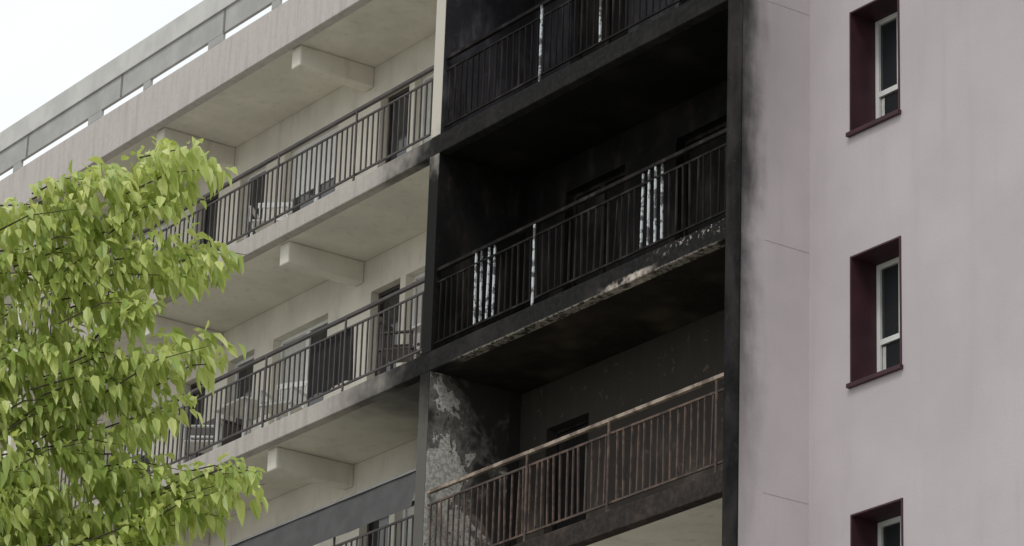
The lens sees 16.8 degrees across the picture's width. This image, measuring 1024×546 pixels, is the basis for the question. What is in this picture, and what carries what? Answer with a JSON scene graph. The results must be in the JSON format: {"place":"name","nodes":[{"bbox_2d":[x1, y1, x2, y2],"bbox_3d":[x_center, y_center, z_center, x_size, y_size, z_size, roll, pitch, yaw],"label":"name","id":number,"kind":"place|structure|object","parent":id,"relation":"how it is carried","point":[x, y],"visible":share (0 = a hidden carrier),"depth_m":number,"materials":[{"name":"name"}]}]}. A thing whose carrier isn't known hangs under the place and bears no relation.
{"place":"outdoors","nodes":[
{"label":"outdoors","id":0,"kind":"place"},
{"bbox_2d":[0,0,281,175],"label":"roof parapet","id":1,"kind":"structure","parent":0,"point":[144,63],"depth_m":50.29,"materials":[{"name":"grey concrete"}]},
{"bbox_2d":[0,0,286,180],"label":"sky","id":2,"kind":"structure","parent":0,"point":[47,47],"materials":[{"name":"white"}]},
{"bbox_2d":[0,33,726,519],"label":"block body","id":3,"kind":"structure","parent":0,"point":[528,179],"depth_m":44.06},
{"label":"ground","id":4,"kind":"structure","parent":0,"visible":0},
{"bbox_2d":[722,0,809,545],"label":"end fin wall","id":5,"kind":"structure","parent":4,"relation":"on","point":[766,393],"depth_m":37.00,"materials":[{"name":"grey paint"}]},
{"bbox_2d":[763,0,809,503],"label":"render joints","id":6,"kind":"object","parent":5,"relation":"attached to","point":[789,247],"visible":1,"depth_m":37.25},
{"bbox_2d":[809,0,1023,545],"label":"lilac wall","id":7,"kind":"structure","parent":4,"relation":"on","point":[931,433],"depth_m":35.70,"materials":[{"name":"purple paint"}]},
{"bbox_2d":[846,0,902,545],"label":"window units","id":8,"kind":"object","parent":7,"relation":"attached to","point":[875,271],"depth_m":36.77,"materials":[{"name":"red metal"}]},
{"label":"grass strip","id":9,"kind":"object","parent":4,"relation":"on","visible":0},
{"bbox_2d":[0,136,267,545],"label":"cherry tree","id":10,"kind":"object","parent":9,"relation":"on","point":[26,487],"visible":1,"depth_m":17.48,"materials":[{"name":"green plant"}]},
{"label":"ceiling beams","id":11,"kind":"object","parent":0,"visible":0},
{"bbox_2d":[587,498,721,545],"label":"slab","id":12,"kind":"structure","parent":11,"relation":"on","point":[700,525],"depth_m":37.54,"materials":[{"name":"beige paint"}]},
{"bbox_2d":[141,447,353,545],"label":"ceiling beams","id":13,"kind":"structure","parent":12,"relation":"on","point":[309,468],"depth_m":44.69,"materials":[{"name":"beige paint"}]},
{"bbox_2d":[164,439,416,545],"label":"balcony back wall","id":14,"kind":"structure","parent":13,"relation":"attached to","point":[383,467],"depth_m":45.37,"materials":[{"name":"beige paint"}]},
{"bbox_2d":[314,493,414,545],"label":"balcony windows","id":15,"kind":"structure","parent":14,"relation":"in","point":[384,521],"depth_m":44.30,"materials":[{"name":"grey glass"}]},
{"bbox_2d":[105,247,724,536],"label":"slab","id":16,"kind":"structure","parent":13,"relation":"on","point":[668,301],"depth_m":40.82,"materials":[{"name":"smoked plaster"},{"name":"exposed concrete"}]},
{"bbox_2d":[3,241,363,511],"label":"ceiling beams","id":17,"kind":"structure","parent":16,"relation":"on","point":[321,263],"depth_m":45.83,"materials":[{"name":"beige paint"}]},
{"bbox_2d":[0,231,426,503],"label":"balcony back wall","id":18,"kind":"structure","parent":17,"relation":"attached to","point":[270,330],"depth_m":46.88,"materials":[{"name":"beige paint"}]},
{"bbox_2d":[114,272,424,489],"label":"balcony windows","id":19,"kind":"structure","parent":18,"relation":"in","point":[323,335],"depth_m":47.12,"materials":[{"name":"grey glass"}]},
{"bbox_2d":[0,8,727,443],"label":"slab","id":20,"kind":"structure","parent":17,"relation":"on","point":[652,82],"depth_m":42.41,"materials":[{"name":"beige smoked plaster"}]},
{"bbox_2d":[13,45,373,351],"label":"ceiling beams","id":21,"kind":"structure","parent":20,"relation":"on","point":[331,68],"depth_m":46.88,"materials":[{"name":"beige paint"}]},
{"bbox_2d":[0,0,436,276],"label":"slab","id":22,"kind":"structure","parent":21,"relation":"on","point":[374,33],"depth_m":47.65,"materials":[{"name":"beige paint"}]},
{"bbox_2d":[0,0,371,213],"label":"slab edge","id":23,"kind":"object","parent":22,"relation":"attached to","point":[265,39],"visible":1,"depth_m":48.62,"materials":[{"name":"grey concrete"}]},
{"bbox_2d":[1,32,435,340],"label":"balcony back wall","id":24,"kind":"structure","parent":21,"relation":"attached to","point":[400,68],"depth_m":47.85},
{"bbox_2d":[126,73,433,289],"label":"balcony windows","id":25,"kind":"structure","parent":24,"relation":"in","point":[328,134],"depth_m":47.98,"materials":[{"name":"grey glass"}]},
{"bbox_2d":[249,202,292,235],"bbox_3d":[-3.273,-0.624,46.867,0.520,0.880,0.480,-1,-21,9],"label":"garden chair","id":26,"kind":"object","parent":20,"relation":"on","point":[271,222],"visible":0.31,"depth_m":46.98,"materials":[{"name":"white plastic"}]},
{"bbox_2d":[7,0,727,377],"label":"slab edge","id":27,"kind":"object","parent":20,"relation":"attached to","point":[575,74],"visible":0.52,"depth_m":41.81,"materials":[{"name":"concrete"}]},
{"bbox_2d":[25,65,433,351],"bbox_3d":[-4.106,-0.639,47.103,0.053,1.019,10.880,16,-25,-32],"label":"balcony railing","id":28,"kind":"object","parent":27,"relation":"on","point":[334,124],"visible":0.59,"depth_m":45.14,"materials":[{"name":"grey metal"}]},
{"bbox_2d":[444,0,681,127],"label":"balcony railing","id":29,"kind":"object","parent":27,"relation":"on","point":[540,50],"visible":1,"depth_m":41.34,"materials":[{"name":"black metal"}]},
{"bbox_2d":[431,0,534,138],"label":"partition wall","id":30,"kind":"structure","parent":20,"relation":"on","point":[460,24],"depth_m":43.24,"materials":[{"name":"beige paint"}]},
{"bbox_2d":[532,0,686,84],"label":"fire bay back wall","id":31,"kind":"structure","parent":20,"relation":"on","point":[551,6],"depth_m":43.31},
{"bbox_2d":[578,0,689,59],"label":"fire bay windows","id":32,"kind":"structure","parent":31,"relation":"in","point":[590,20],"depth_m":42.93,"materials":[{"name":"black glass"}]},
{"bbox_2d":[181,413,222,463],"bbox_3d":[-4.200,2.350,46.810,0.480,0.880,0.520,0,-21,5],"label":"garden chair","id":33,"kind":"object","parent":16,"relation":"on","point":[191,450],"visible":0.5,"depth_m":46.69,"materials":[{"name":"white plastic"}]},
{"bbox_2d":[186,418,241,460],"bbox_3d":[-4.132,2.603,47.682,0.485,1.030,0.740,16,-25,-32],"label":"garden chair","id":34,"kind":"object","parent":16,"relation":"on","point":[227,441],"visible":0.16,"depth_m":47.59,"materials":[{"name":"grey plastic"}]},
{"bbox_2d":[213,396,275,448],"bbox_3d":[-3.525,2.133,45.964,0.600,0.730,0.800,16,-25,-32],"label":"garden table","id":35,"kind":"object","parent":16,"relation":"on","point":[241,412],"visible":0.35,"depth_m":46.05,"materials":[{"name":"white plastic"}]},
{"bbox_2d":[259,380,307,428],"bbox_3d":[-2.984,1.780,45.195,0.520,0.880,0.480,-8,-23,25],"label":"garden chair","id":36,"kind":"object","parent":16,"relation":"on","point":[293,411],"visible":0.43,"depth_m":45.26,"materials":[{"name":"white plastic"}]},
{"bbox_2d":[377,317,421,375],"bbox_3d":[-1.364,1.020,43.042,0.480,0.880,0.520,-5,-22,18],"label":"garden chair","id":37,"kind":"object","parent":16,"relation":"on","point":[410,358],"visible":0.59,"depth_m":42.98,"materials":[{"name":"grey plastic"}]},
{"bbox_2d":[94,218,725,513],"bbox_3d":[-5.394,3.166,47.476,0.140,0.250,26.750,16,-25,-32],"label":"slab edge","id":38,"kind":"object","parent":16,"relation":"attached to","point":[645,268],"visible":0.8,"depth_m":40.71,"materials":[{"name":"grey concrete"}]},
{"bbox_2d":[12,277,424,514],"bbox_3d":[-4.199,2.005,46.100,0.053,1.019,10.880,16,-25,-32],"label":"balcony railing","id":39,"kind":"object","parent":38,"relation":"on","point":[265,357],"visible":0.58,"depth_m":44.19,"materials":[{"name":"grey metal"}]},
{"bbox_2d":[309,327,353,397],"bbox_3d":[-2.276,1.147,43.630,0.029,0.700,1.030,16,-25,-32],"label":"black cloth","id":40,"kind":"object","parent":39,"relation":"attached to","point":[347,356],"visible":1,"depth_m":43.63,"materials":[{"name":"black fabric"}]},
{"bbox_2d":[434,128,726,343],"bbox_3d":[0.721,-0.316,39.581,0.067,1.059,5.620,16,-25,-32],"label":"balcony railing","id":41,"kind":"object","parent":38,"relation":"on","point":[534,224],"visible":1,"depth_m":39.49,"materials":[{"name":"black metal"}]},
{"bbox_2d":[411,323,420,358],"bbox_3d":[-0.815,0.985,42.687,0.600,0.730,0.800,16,-25,-32],"label":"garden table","id":42,"kind":"object","parent":16,"relation":"on","point":[418,331],"visible":0.09,"depth_m":42.87,"materials":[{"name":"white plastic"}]},
{"bbox_2d":[421,153,528,354],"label":"partition wall","id":43,"kind":"structure","parent":16,"relation":"on","point":[472,206],"depth_m":42.40,"materials":[{"name":"beige smoked plaster"}]},
{"bbox_2d":[524,81,726,308],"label":"fire bay back wall","id":44,"kind":"structure","parent":16,"relation":"on","point":[669,132],"depth_m":41.34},
{"bbox_2d":[571,121,726,287],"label":"fire bay windows","id":45,"kind":"structure","parent":44,"relation":"in","point":[699,151],"depth_m":41.48,"materials":[{"name":"black glass"}]},
{"bbox_2d":[413,371,521,545],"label":"partition wall","id":46,"kind":"structure","parent":12,"relation":"on","point":[465,427],"depth_m":41.43,"materials":[{"name":"smoked plaster"},{"name":"exposed concrete"}]},
{"bbox_2d":[513,469,722,545],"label":"slab edge","id":47,"kind":"object","parent":12,"relation":"attached to","point":[656,507],"visible":1,"depth_m":37.29,"materials":[{"name":"grey concrete"}]},
{"bbox_2d":[323,500,414,545],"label":"balcony railing","id":48,"kind":"object","parent":47,"relation":"on","point":[395,523],"visible":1,"depth_m":41.47,"materials":[{"name":"grey metal"}]},
{"bbox_2d":[227,469,415,545],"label":"canvas privacy screen","id":49,"kind":"object","parent":48,"relation":"attached to","point":[364,507],"visible":1,"depth_m":42.41,"materials":[{"name":"grey fabric"}]},
{"bbox_2d":[427,372,723,545],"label":"balcony railing","id":50,"kind":"object","parent":47,"relation":"on","point":[608,421],"visible":1,"depth_m":38.38,"materials":[{"name":"brown metal"}]},
{"bbox_2d":[517,309,724,543],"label":"fire bay back wall","id":51,"kind":"structure","parent":12,"relation":"on","point":[663,365],"depth_m":40.11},
{"bbox_2d":[552,418,588,530],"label":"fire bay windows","id":52,"kind":"structure","parent":51,"relation":"in","point":[574,441],"depth_m":41.17,"materials":[{"name":"black glass"}]}
]}

